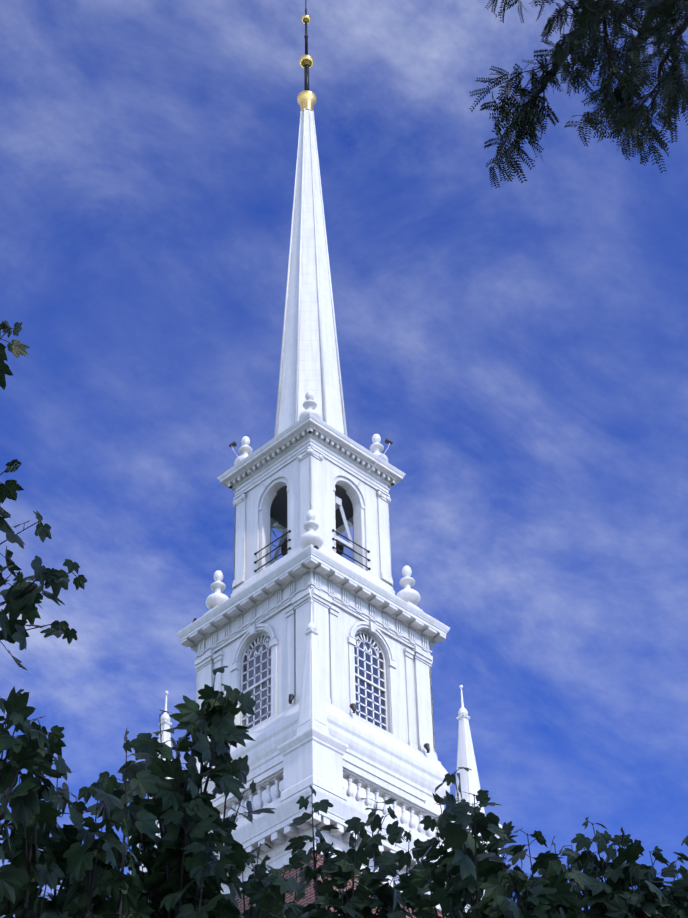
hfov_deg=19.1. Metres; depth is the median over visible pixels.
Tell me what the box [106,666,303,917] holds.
maple tree
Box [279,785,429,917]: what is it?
maple tree
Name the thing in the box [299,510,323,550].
tower urn
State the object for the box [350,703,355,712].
floodlight
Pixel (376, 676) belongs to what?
tower window stage
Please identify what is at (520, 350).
sky
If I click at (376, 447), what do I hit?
tower urn
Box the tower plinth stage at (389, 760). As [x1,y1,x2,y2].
[196,700,451,844]
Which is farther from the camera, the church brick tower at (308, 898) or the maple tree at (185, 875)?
the church brick tower at (308, 898)
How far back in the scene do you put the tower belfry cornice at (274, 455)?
56.31 m
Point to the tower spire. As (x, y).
(309, 360)
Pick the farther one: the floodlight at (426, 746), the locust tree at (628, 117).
the floodlight at (426, 746)
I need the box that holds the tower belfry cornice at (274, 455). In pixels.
[217,413,405,496]
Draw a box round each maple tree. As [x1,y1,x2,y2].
[0,687,160,917]
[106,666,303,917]
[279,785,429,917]
[386,767,592,917]
[559,816,687,917]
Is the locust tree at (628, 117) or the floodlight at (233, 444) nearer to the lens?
the locust tree at (628, 117)
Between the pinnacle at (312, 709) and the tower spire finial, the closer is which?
the pinnacle at (312, 709)
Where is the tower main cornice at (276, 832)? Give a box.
[213,784,484,912]
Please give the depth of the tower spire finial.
68.84 m
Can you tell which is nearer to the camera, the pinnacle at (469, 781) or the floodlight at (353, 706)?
the floodlight at (353, 706)
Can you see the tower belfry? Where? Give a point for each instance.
(337, 500)
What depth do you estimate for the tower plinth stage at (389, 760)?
49.30 m
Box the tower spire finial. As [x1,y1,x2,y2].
[297,0,316,110]
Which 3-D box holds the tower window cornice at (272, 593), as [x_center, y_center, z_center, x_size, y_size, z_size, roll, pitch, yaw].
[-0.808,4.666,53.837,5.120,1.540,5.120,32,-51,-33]
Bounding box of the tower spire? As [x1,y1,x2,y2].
[274,108,346,436]
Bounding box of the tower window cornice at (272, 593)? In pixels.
[176,545,449,658]
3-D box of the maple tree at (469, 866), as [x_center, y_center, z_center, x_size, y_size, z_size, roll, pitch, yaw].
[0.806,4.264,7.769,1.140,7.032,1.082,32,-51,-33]
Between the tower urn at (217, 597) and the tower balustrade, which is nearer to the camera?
the tower balustrade
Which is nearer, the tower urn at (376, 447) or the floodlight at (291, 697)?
the floodlight at (291, 697)
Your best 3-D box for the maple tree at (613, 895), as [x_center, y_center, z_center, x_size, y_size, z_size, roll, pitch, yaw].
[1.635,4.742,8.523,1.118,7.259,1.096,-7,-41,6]
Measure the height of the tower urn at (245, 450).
1.406 m
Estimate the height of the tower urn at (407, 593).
1.498 m
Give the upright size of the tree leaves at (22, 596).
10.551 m
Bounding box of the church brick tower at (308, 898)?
[235,853,445,917]
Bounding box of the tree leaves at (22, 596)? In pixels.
[0,320,87,669]
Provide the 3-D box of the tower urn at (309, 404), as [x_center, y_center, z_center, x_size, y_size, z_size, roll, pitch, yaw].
[-0.943,-1.352,56.550,0.636,1.406,0.636,32,-51,-33]
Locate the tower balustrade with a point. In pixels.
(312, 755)
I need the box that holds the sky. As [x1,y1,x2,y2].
[0,0,687,917]
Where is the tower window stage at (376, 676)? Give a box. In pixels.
[194,588,437,761]
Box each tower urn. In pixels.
[205,570,228,611]
[234,436,252,464]
[299,391,320,419]
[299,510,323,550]
[370,434,387,461]
[396,565,420,607]
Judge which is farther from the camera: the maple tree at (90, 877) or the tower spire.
the tower spire
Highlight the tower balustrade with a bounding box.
[129,726,501,873]
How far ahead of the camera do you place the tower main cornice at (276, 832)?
45.93 m
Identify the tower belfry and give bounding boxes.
[231,446,394,596]
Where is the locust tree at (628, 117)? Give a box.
[469,0,687,187]

